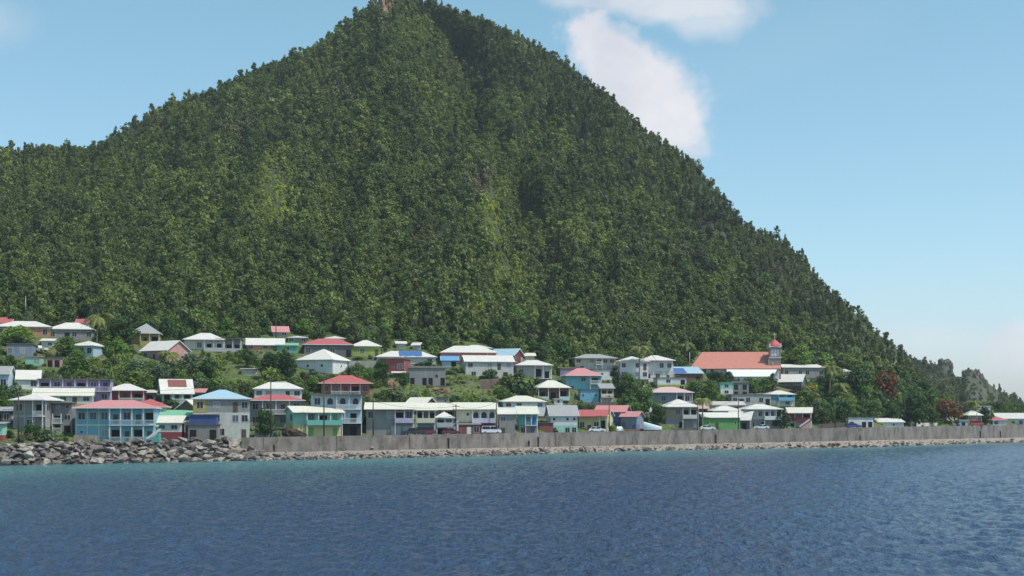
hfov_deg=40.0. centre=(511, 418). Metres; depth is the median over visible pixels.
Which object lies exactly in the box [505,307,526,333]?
leafy tree
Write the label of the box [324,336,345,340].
house
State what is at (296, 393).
window
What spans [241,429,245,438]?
door
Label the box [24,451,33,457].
boulder
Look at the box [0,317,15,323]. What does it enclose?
house
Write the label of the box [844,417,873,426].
house
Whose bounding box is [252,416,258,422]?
window
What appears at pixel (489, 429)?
van
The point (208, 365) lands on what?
leafy tree
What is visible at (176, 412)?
house
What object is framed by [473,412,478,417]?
window
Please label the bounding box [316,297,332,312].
forest tree
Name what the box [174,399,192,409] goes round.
house
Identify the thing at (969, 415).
house
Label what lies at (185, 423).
shack
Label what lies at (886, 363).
forest tree
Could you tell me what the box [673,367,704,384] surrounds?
house
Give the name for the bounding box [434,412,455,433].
house
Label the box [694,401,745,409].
house
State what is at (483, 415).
window
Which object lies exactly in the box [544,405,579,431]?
house
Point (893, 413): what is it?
leafy tree
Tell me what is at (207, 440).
boulder
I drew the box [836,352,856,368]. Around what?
palm tree
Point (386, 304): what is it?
forest tree
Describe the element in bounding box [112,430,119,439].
doorway
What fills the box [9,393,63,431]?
house
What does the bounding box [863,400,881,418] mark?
leafy tree
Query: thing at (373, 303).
forest tree
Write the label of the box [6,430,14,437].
leafy tree
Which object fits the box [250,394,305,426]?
house
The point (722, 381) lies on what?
leafy tree
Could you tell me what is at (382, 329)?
leafy tree
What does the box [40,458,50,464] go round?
boulder
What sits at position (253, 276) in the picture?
forest tree
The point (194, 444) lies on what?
boulder
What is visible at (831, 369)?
palm tree
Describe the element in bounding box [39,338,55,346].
house
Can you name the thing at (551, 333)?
forest tree
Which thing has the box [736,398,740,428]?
utility pole
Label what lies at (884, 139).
sky
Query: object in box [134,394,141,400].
doorway
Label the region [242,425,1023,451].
seawall
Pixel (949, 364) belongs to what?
cliff rock
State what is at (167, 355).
palm tree
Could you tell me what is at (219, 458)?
boulder
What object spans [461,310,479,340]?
forest tree
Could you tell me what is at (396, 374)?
shelter
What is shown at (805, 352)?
leafy tree
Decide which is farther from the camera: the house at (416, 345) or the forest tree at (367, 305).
the forest tree at (367, 305)
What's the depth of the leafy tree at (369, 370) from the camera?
366.23 m
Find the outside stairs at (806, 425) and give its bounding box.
[799,419,809,427]
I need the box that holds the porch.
[145,390,158,400]
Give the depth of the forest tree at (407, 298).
435.93 m
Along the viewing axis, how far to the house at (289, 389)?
327.01 m
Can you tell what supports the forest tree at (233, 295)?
on the hillside
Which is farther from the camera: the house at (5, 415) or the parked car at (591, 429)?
the parked car at (591, 429)
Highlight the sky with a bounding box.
[0,0,1023,401]
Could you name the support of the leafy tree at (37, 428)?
on the hillside
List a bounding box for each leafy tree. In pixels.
[0,325,35,342]
[2,335,12,344]
[5,354,17,365]
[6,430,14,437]
[16,364,26,369]
[23,311,33,320]
[23,364,36,369]
[31,424,40,438]
[52,336,77,355]
[53,374,62,378]
[61,348,91,372]
[79,303,92,317]
[106,314,140,342]
[106,338,129,357]
[107,376,116,386]
[123,359,146,373]
[137,381,148,388]
[146,306,156,315]
[146,362,170,375]
[154,311,164,317]
[175,353,200,372]
[193,378,204,387]
[200,357,222,378]
[206,325,211,332]
[214,329,227,334]
[233,349,242,354]
[240,348,257,367]
[253,408,275,436]
[255,352,279,372]
[255,379,264,386]
[260,317,269,330]
[278,351,297,377]
[295,318,314,333]
[302,391,308,401]
[305,375,327,381]
[306,370,320,376]
[306,375,320,390]
[326,373,337,378]
[342,326,350,334]
[344,366,358,374]
[351,356,365,360]
[351,370,362,378]
[362,367,375,377]
[363,395,372,401]
[364,325,379,334]
[373,359,390,381]
[377,326,394,334]
[379,388,390,397]
[395,372,409,387]
[406,391,419,396]
[421,388,430,396]
[437,330,445,337]
[446,370,455,375]
[449,395,458,402]
[488,317,513,340]
[495,341,503,348]
[496,387,510,399]
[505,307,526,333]
[524,341,548,354]
[545,359,556,367]
[549,338,574,361]
[553,313,565,328]
[609,365,619,384]
[612,383,618,392]
[616,373,640,395]
[625,402,640,410]
[635,387,655,411]
[648,403,666,424]
[670,336,678,347]
[680,335,689,343]
[684,379,707,399]
[701,380,721,400]
[706,371,723,381]
[716,378,726,383]
[719,329,734,342]
[723,371,733,379]
[743,338,753,349]
[745,377,759,392]
[751,379,761,392]
[757,376,772,389]
[759,377,771,392]
[768,372,777,389]
[772,406,791,428]
[788,342,814,364]
[812,399,820,406]
[814,400,834,421]
[815,375,828,384]
[824,382,835,393]
[828,396,833,405]
[830,399,854,417]
[840,366,873,394]
[847,398,854,407]
[857,408,867,416]
[858,364,874,375]
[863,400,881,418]
[881,391,888,398]
[885,404,903,418]
[896,385,909,396]
[899,391,929,426]
[917,381,930,390]
[924,407,939,425]
[966,405,979,411]
[977,406,993,424]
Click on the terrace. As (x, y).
(233, 345)
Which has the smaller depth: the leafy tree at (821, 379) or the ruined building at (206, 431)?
the ruined building at (206, 431)
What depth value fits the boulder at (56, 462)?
250.13 m
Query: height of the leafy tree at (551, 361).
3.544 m
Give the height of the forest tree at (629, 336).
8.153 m
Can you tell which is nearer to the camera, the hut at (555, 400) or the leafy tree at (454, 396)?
the leafy tree at (454, 396)
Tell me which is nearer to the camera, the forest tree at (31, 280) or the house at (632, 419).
the house at (632, 419)
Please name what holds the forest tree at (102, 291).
on the hillside
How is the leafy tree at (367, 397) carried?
on the hillside
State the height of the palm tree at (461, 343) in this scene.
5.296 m
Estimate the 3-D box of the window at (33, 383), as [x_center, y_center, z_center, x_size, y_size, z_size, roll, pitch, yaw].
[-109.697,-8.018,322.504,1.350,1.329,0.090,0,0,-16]
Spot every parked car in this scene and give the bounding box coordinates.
[441,428,460,433]
[588,427,605,431]
[615,426,622,430]
[699,425,715,429]
[754,424,769,428]
[846,423,861,427]
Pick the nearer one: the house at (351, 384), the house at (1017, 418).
the house at (351, 384)
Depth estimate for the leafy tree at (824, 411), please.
412.15 m
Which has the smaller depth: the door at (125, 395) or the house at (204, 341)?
the door at (125, 395)
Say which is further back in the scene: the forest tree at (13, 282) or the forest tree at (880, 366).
the forest tree at (880, 366)
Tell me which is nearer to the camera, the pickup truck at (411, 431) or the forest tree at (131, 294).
the pickup truck at (411, 431)
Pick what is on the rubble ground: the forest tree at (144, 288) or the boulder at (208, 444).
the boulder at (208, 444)
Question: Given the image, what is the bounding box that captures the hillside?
[0,0,1023,445]
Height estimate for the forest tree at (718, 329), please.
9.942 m
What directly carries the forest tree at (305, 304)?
on the hillside
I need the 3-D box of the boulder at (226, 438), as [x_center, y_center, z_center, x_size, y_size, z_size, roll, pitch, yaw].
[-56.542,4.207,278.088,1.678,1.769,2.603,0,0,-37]
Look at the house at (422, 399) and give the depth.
336.26 m
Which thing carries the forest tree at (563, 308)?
on the hillside
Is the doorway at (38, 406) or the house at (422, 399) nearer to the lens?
the doorway at (38, 406)
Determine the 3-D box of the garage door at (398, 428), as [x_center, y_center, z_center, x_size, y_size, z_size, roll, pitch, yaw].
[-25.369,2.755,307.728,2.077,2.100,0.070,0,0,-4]
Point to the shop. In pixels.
(468, 428)
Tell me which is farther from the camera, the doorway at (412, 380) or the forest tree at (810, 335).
the forest tree at (810, 335)
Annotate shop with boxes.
[457,423,480,433]
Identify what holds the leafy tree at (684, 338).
on the hillside
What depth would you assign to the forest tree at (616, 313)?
471.32 m
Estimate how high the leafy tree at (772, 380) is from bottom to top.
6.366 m
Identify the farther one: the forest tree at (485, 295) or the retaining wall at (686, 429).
the forest tree at (485, 295)
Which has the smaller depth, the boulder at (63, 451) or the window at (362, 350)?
the boulder at (63, 451)
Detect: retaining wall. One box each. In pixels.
[74,435,97,442]
[254,431,281,436]
[349,361,378,368]
[480,378,499,388]
[578,402,613,408]
[624,429,643,430]
[674,428,696,429]
[818,422,844,427]
[910,422,937,426]
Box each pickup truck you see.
[36,345,47,351]
[402,428,424,434]
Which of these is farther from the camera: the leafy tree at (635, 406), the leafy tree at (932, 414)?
the leafy tree at (932, 414)
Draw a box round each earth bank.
[282,428,306,436]
[428,387,449,392]
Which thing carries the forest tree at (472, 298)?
on the hillside
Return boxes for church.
[691,333,781,384]
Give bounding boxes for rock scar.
[529,332,536,338]
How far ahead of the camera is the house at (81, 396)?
303.70 m
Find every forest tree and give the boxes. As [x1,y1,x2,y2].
[0,277,9,298]
[7,270,18,292]
[7,294,22,308]
[17,296,36,308]
[27,277,38,296]
[27,284,36,303]
[36,288,46,304]
[48,289,58,305]
[56,287,63,298]
[58,290,64,302]
[63,289,74,304]
[69,284,77,297]
[74,283,87,302]
[79,291,98,310]
[99,293,109,308]
[100,287,112,296]
[108,297,122,307]
[116,288,127,303]
[121,289,141,305]
[142,285,149,297]
[151,294,164,313]
[154,278,167,301]
[161,283,181,308]
[166,282,178,305]
[186,288,210,308]
[195,281,202,296]
[204,290,220,305]
[221,290,234,314]
[223,283,230,298]
[232,288,240,301]
[233,301,242,306]
[246,269,258,296]
[248,308,259,315]
[253,283,265,309]
[263,299,279,314]
[285,281,303,298]
[288,297,296,318]
[302,301,310,309]
[304,284,323,303]
[307,300,320,317]
[313,294,319,305]
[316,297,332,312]
[319,295,333,327]
[335,310,350,334]
[346,283,356,302]
[347,312,364,325]
[356,288,370,307]
[357,308,371,325]
[361,302,374,317]
[362,297,381,311]
[363,277,377,299]
[372,310,392,320]
[378,293,394,308]
[383,302,396,316]
[386,308,392,327]
[397,309,409,323]
[400,288,413,310]
[420,279,428,314]
[426,299,434,316]
[431,311,445,331]
[440,293,456,309]
[451,311,462,341]
[461,290,470,308]
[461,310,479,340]
[469,295,476,307]
[478,309,488,329]
[483,293,490,307]
[485,300,499,317]
[492,312,510,329]
[494,293,505,318]
[506,301,516,316]
[510,296,526,310]
[518,316,529,341]
[520,306,534,327]
[526,313,538,334]
[548,323,555,341]
[553,313,563,334]
[558,306,568,319]
[564,321,573,336]
[568,308,582,316]
[568,314,583,336]
[570,301,585,316]
[570,316,581,341]
[588,303,598,324]
[590,323,600,339]
[609,312,625,325]
[611,316,619,337]
[617,313,625,330]
[626,330,633,340]
[628,322,638,332]
[636,314,643,327]
[645,331,664,343]
[647,320,656,328]
[664,318,673,334]
[679,318,686,332]
[682,325,693,344]
[695,315,706,330]
[695,331,709,346]
[705,321,712,332]
[708,326,725,347]
[719,322,727,333]
[729,322,737,331]
[729,324,746,339]
[734,334,743,342]
[742,330,752,338]
[748,333,759,341]
[760,325,775,338]
[763,336,773,344]
[782,324,790,335]
[785,338,797,351]
[794,331,806,344]
[797,331,818,344]
[820,335,829,351]
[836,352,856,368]
[865,354,871,364]
[873,357,881,369]
[875,363,884,375]
[882,360,893,370]
[891,365,907,383]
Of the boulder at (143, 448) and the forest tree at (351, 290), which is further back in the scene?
the forest tree at (351, 290)
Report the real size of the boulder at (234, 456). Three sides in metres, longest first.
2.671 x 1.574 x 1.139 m
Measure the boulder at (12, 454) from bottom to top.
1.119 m
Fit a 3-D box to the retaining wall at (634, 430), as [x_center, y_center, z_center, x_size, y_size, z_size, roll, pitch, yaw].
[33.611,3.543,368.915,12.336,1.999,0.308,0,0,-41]
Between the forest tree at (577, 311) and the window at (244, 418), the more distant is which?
the forest tree at (577, 311)
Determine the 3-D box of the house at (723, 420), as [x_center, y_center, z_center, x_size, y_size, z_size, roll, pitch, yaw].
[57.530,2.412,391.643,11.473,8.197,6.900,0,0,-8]
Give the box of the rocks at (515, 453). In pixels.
[13,438,1023,464]
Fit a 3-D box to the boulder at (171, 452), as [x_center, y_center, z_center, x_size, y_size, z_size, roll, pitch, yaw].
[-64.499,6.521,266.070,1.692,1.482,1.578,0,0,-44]
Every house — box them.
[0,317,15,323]
[0,321,51,337]
[0,366,15,388]
[0,407,12,424]
[6,343,35,357]
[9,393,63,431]
[15,370,41,389]
[32,388,95,405]
[37,379,114,401]
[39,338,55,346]
[47,323,95,339]
[50,402,76,432]
[72,400,161,441]
[73,341,105,357]
[75,319,90,326]
[112,384,147,401]
[131,323,162,344]
[139,340,191,360]
[143,399,171,410]
[156,415,186,440]
[157,379,194,402]
[159,410,192,420]
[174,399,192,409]
[182,333,224,351]
[191,390,251,438]
[245,338,284,349]
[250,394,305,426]
[252,382,303,398]
[271,326,289,336]
[275,343,298,352]
[283,406,344,435]
[286,336,307,342]
[295,349,350,374]
[302,339,353,357]
[310,394,362,435]
[318,375,372,396]
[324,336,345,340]
[352,340,381,356]
[364,402,415,434]
[375,351,436,365]
[378,358,410,372]
[394,341,406,348]
[406,397,436,414]
[408,366,446,387]
[411,342,422,349]
[414,403,437,434]
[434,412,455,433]
[436,397,448,402]
[437,403,456,426]
[438,346,497,363]
[453,402,498,433]
[460,355,514,377]
[493,348,524,366]
[497,407,516,432]
[498,396,547,419]
[513,360,553,380]
[515,406,539,432]
[524,353,535,359]
[535,380,571,402]
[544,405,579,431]
[557,368,575,374]
[559,368,603,389]
[570,354,616,368]
[578,389,599,402]
[578,410,614,431]
[589,369,618,380]
[594,405,631,424]
[597,383,614,401]
[615,356,649,381]
[619,411,645,428]
[642,355,675,381]
[651,387,693,403]
[652,377,686,389]
[660,399,699,427]
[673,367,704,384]
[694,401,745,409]
[694,404,709,411]
[698,412,741,429]
[708,406,742,411]
[717,383,732,393]
[725,394,771,405]
[726,381,749,393]
[729,411,754,428]
[739,404,783,428]
[766,390,796,406]
[777,374,807,390]
[781,364,824,380]
[786,407,812,427]
[959,410,983,425]
[963,406,990,413]
[989,416,1006,424]
[993,413,1023,424]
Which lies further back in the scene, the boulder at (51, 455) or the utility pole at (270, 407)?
the utility pole at (270, 407)
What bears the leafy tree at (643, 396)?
on the hillside
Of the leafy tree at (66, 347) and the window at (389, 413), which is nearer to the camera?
the window at (389, 413)
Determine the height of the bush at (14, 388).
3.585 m
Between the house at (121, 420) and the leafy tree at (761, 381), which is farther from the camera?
the leafy tree at (761, 381)
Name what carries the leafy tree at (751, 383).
on the hillside
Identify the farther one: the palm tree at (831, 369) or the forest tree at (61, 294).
the palm tree at (831, 369)
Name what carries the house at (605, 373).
on the hillside
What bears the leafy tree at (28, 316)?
on the hillside
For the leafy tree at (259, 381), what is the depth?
340.18 m
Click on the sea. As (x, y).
(938, 510)
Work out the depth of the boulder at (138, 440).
267.38 m
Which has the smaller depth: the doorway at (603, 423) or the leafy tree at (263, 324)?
the doorway at (603, 423)
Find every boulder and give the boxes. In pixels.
[0,461,10,465]
[9,452,17,457]
[13,443,26,446]
[16,447,28,451]
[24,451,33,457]
[26,457,35,461]
[30,442,39,446]
[39,450,47,456]
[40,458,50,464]
[41,442,49,447]
[45,453,58,458]
[51,460,61,463]
[53,442,64,446]
[60,449,67,453]
[70,452,78,456]
[75,439,84,445]
[80,455,89,459]
[86,449,93,456]
[90,445,103,452]
[90,458,104,463]
[101,439,112,443]
[112,459,124,462]
[119,453,127,458]
[120,447,128,452]
[131,458,141,462]
[133,438,142,443]
[136,446,147,450]
[138,450,147,454]
[153,458,162,461]
[154,442,161,448]
[158,450,166,456]
[167,449,176,456]
[168,439,179,443]
[176,448,184,453]
[177,437,186,442]
[177,455,190,460]
[184,450,192,454]
[188,441,197,448]
[189,437,199,441]
[191,457,201,461]
[202,439,215,443]
[202,454,212,459]
[204,441,212,446]
[210,445,218,450]
[215,457,224,460]
[218,447,229,450]
[221,435,229,442]
[227,453,239,459]
[228,449,240,454]
[230,439,240,444]
[246,446,254,450]
[248,455,257,459]
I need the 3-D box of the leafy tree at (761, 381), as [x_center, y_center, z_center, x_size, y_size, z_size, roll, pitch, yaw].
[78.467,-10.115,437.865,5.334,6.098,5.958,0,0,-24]
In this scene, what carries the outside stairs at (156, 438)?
on the hillside
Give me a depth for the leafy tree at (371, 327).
411.25 m
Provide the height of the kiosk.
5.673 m
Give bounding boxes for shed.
[0,422,9,440]
[193,388,207,397]
[240,368,256,375]
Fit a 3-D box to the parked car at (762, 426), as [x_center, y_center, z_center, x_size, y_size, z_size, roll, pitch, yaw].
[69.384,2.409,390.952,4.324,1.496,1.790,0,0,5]
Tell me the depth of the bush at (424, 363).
387.22 m
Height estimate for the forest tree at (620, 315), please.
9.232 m
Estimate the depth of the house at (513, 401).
358.50 m
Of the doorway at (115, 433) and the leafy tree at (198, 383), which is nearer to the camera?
the doorway at (115, 433)
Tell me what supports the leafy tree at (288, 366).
on the hillside
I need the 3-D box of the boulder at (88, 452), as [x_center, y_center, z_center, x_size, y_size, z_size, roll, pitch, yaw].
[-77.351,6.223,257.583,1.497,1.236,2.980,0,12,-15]
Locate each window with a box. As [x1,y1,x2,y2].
[0,379,5,384]
[4,414,8,419]
[16,404,21,410]
[20,348,24,353]
[31,381,36,385]
[42,329,47,334]
[64,415,70,419]
[72,331,76,336]
[78,412,84,419]
[89,412,96,419]
[90,382,96,387]
[101,393,106,398]
[101,412,107,419]
[101,429,107,436]
[124,412,130,419]
[197,342,201,347]
[197,401,202,407]
[213,401,219,407]
[220,428,224,434]
[232,415,238,421]
[241,401,247,407]
[241,415,247,421]
[252,403,258,409]
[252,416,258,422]
[256,391,261,395]
[266,403,271,408]
[280,416,285,422]
[294,391,299,395]
[308,414,313,419]
[314,398,320,404]
[327,398,332,404]
[333,386,338,390]
[340,398,345,403]
[352,398,358,403]
[360,348,364,353]
[362,386,367,391]
[368,411,372,417]
[387,411,392,417]
[406,411,411,417]
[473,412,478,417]
[474,426,478,431]
[481,412,486,417]
[489,412,494,417]
[500,416,505,421]
[580,422,584,427]
[675,409,679,414]
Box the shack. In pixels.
[182,421,188,438]
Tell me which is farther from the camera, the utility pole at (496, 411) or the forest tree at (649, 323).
the forest tree at (649, 323)
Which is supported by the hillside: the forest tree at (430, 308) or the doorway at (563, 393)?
the forest tree at (430, 308)
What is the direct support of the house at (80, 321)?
on the hillside
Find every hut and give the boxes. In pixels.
[188,414,219,423]
[553,398,563,404]
[805,382,817,390]
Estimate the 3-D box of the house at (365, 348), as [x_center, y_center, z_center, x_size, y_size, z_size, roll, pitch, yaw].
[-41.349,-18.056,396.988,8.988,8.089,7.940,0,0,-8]
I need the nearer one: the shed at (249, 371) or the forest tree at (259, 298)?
the shed at (249, 371)
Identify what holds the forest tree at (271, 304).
on the hillside
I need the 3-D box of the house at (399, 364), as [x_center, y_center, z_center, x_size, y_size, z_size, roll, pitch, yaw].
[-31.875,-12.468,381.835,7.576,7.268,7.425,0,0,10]
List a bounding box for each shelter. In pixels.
[391,371,408,377]
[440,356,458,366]
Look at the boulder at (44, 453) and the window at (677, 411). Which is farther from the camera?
the window at (677, 411)
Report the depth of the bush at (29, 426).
268.23 m
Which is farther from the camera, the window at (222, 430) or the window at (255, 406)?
the window at (255, 406)
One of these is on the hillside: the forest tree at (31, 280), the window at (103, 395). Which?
the forest tree at (31, 280)
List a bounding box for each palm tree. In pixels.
[82,313,115,342]
[157,351,183,362]
[446,375,455,385]
[449,366,460,370]
[451,341,469,346]
[456,376,467,382]
[625,346,656,381]
[676,343,694,354]
[692,397,715,424]
[819,365,841,392]
[829,383,850,394]
[962,400,981,409]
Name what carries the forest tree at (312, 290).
on the hillside
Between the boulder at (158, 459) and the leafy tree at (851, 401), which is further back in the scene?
the leafy tree at (851, 401)
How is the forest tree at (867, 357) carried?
on the hillside
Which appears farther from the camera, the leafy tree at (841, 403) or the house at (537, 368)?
the leafy tree at (841, 403)
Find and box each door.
[103,382,107,389]
[113,414,117,423]
[123,393,127,399]
[125,431,129,440]
[136,414,140,423]
[233,402,237,411]
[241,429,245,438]
[281,404,284,413]
[309,428,312,435]
[333,428,336,435]
[391,426,400,434]
[403,426,412,434]
[532,417,535,424]
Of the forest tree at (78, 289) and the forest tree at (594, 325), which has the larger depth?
the forest tree at (594, 325)
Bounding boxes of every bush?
[8,384,26,395]
[19,421,35,438]
[36,427,63,441]
[272,430,280,436]
[416,361,440,365]
[478,368,497,378]
[808,383,818,393]
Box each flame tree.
[870,370,900,398]
[933,398,963,420]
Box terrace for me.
[215,338,242,352]
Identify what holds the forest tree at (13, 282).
on the hillside
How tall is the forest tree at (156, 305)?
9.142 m
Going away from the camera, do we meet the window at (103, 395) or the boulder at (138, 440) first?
the boulder at (138, 440)
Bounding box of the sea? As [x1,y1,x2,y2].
[0,442,1023,575]
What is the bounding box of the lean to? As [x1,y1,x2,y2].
[2,409,12,423]
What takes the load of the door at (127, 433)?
in the house at (121, 420)
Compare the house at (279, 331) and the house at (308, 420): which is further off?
the house at (279, 331)
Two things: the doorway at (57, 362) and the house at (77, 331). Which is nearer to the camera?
the doorway at (57, 362)
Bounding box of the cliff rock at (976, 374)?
[966,369,988,386]
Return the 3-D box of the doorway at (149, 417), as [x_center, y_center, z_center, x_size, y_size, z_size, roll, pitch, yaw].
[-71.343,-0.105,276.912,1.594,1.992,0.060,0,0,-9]
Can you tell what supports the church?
on the hillside
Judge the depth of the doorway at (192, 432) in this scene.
281.22 m
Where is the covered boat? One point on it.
(649, 427)
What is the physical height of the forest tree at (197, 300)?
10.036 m
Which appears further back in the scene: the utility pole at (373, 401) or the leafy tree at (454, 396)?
the leafy tree at (454, 396)
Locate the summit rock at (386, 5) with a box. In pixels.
[377,0,394,12]
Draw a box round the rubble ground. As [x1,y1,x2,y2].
[0,440,249,464]
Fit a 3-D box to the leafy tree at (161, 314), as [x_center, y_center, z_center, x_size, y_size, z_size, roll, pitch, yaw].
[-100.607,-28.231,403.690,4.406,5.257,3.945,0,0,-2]
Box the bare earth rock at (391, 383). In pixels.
[385,379,399,387]
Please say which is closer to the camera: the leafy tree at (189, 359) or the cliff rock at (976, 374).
the leafy tree at (189, 359)
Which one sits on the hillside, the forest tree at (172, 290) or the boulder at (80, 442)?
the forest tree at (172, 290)
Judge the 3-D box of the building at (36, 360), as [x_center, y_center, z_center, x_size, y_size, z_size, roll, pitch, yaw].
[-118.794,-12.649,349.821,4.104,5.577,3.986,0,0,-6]
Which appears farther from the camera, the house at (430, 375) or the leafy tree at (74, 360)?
the house at (430, 375)
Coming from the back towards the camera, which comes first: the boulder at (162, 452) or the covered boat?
the covered boat
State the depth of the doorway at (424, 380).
369.65 m
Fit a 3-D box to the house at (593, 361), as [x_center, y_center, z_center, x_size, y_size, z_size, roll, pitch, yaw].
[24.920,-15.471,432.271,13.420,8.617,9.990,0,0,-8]
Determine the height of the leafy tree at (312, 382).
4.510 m
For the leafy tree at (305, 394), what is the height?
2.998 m
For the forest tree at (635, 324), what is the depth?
468.71 m
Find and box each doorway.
[36,404,43,413]
[41,383,48,387]
[48,360,52,366]
[55,360,59,366]
[55,416,60,421]
[55,425,60,431]
[64,425,70,432]
[77,383,84,387]
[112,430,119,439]
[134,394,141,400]
[134,430,142,439]
[145,413,153,422]
[190,430,195,437]
[210,430,215,439]
[319,415,326,419]
[346,350,350,356]
[350,413,355,422]
[350,427,355,435]
[352,387,358,393]
[396,413,402,417]
[410,378,414,383]
[422,378,426,384]
[428,378,432,384]
[536,369,540,376]
[561,391,566,396]
[601,421,605,428]
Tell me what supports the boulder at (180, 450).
on the rubble ground
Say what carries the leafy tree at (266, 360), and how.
on the hillside
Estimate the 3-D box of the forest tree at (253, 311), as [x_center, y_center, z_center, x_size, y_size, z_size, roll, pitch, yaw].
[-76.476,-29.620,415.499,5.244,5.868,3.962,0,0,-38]
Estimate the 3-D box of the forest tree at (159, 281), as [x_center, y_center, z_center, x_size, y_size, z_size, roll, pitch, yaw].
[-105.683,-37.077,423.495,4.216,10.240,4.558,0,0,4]
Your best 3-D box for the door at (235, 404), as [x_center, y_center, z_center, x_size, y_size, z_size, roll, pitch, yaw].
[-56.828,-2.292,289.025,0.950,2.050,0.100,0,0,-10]
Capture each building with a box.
[24,356,44,365]
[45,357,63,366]
[187,424,221,440]
[538,422,553,432]
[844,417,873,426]
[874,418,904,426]
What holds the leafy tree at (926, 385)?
on the hillside
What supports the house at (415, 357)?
on the hillside
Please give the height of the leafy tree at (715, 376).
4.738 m
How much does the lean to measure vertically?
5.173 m
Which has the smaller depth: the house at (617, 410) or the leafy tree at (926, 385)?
the house at (617, 410)
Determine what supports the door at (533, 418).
in the house at (527, 419)
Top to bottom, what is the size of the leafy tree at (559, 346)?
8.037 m
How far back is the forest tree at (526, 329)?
436.02 m
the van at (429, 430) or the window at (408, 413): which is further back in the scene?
the van at (429, 430)
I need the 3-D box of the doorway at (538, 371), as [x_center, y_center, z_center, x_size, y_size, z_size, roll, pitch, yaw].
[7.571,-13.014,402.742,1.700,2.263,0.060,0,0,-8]
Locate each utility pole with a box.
[14,390,22,443]
[267,379,274,436]
[320,373,327,435]
[369,399,376,434]
[493,400,499,425]
[606,394,611,431]
[696,402,700,429]
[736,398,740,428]
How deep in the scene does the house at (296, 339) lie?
400.06 m
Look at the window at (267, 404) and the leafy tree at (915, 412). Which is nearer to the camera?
the window at (267, 404)
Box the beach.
[229,437,1023,460]
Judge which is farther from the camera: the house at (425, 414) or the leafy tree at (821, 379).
the leafy tree at (821, 379)
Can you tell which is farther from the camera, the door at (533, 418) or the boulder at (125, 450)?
the door at (533, 418)
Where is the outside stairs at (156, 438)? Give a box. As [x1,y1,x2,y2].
[146,428,160,441]
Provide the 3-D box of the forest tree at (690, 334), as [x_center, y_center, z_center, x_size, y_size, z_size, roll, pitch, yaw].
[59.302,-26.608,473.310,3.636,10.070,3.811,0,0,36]
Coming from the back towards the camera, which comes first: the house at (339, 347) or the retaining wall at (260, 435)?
the house at (339, 347)
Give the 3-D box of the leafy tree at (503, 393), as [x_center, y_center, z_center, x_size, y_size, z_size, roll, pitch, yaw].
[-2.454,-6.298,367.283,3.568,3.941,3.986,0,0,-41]
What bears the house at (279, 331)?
on the hillside
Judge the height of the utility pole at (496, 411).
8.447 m
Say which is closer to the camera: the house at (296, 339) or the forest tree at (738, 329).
the house at (296, 339)
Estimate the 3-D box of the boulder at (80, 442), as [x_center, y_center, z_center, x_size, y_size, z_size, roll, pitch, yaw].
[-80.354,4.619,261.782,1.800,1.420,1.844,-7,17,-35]
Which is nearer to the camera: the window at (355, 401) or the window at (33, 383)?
the window at (355, 401)
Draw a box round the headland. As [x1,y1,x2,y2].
[909,357,999,402]
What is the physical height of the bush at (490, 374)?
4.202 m
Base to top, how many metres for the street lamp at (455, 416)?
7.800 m
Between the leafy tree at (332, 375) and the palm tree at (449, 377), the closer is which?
the leafy tree at (332, 375)
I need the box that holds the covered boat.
[644,422,661,430]
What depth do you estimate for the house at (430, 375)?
369.80 m
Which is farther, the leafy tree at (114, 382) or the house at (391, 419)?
the leafy tree at (114, 382)
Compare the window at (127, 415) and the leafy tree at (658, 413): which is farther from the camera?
the leafy tree at (658, 413)
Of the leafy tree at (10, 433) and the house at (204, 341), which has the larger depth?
the house at (204, 341)
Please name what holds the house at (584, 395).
on the hillside
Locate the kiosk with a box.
[956,420,967,425]
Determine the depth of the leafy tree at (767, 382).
436.64 m
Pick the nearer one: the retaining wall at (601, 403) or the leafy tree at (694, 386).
the retaining wall at (601, 403)
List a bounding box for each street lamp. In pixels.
[446,403,459,430]
[902,393,906,426]
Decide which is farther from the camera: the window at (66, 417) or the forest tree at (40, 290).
the forest tree at (40, 290)
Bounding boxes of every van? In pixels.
[416,427,436,434]
[481,426,501,433]
[969,420,983,425]
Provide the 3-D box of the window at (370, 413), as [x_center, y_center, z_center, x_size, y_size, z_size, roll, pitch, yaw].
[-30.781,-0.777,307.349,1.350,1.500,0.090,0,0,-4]
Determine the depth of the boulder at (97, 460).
254.02 m
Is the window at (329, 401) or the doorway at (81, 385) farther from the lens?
the doorway at (81, 385)
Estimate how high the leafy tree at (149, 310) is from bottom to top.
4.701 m
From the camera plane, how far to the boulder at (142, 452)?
263.28 m
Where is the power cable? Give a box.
[32,381,270,392]
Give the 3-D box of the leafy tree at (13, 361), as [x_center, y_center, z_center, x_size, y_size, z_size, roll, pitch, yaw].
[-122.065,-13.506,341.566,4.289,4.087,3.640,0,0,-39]
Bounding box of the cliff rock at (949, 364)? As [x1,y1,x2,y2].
[937,358,953,374]

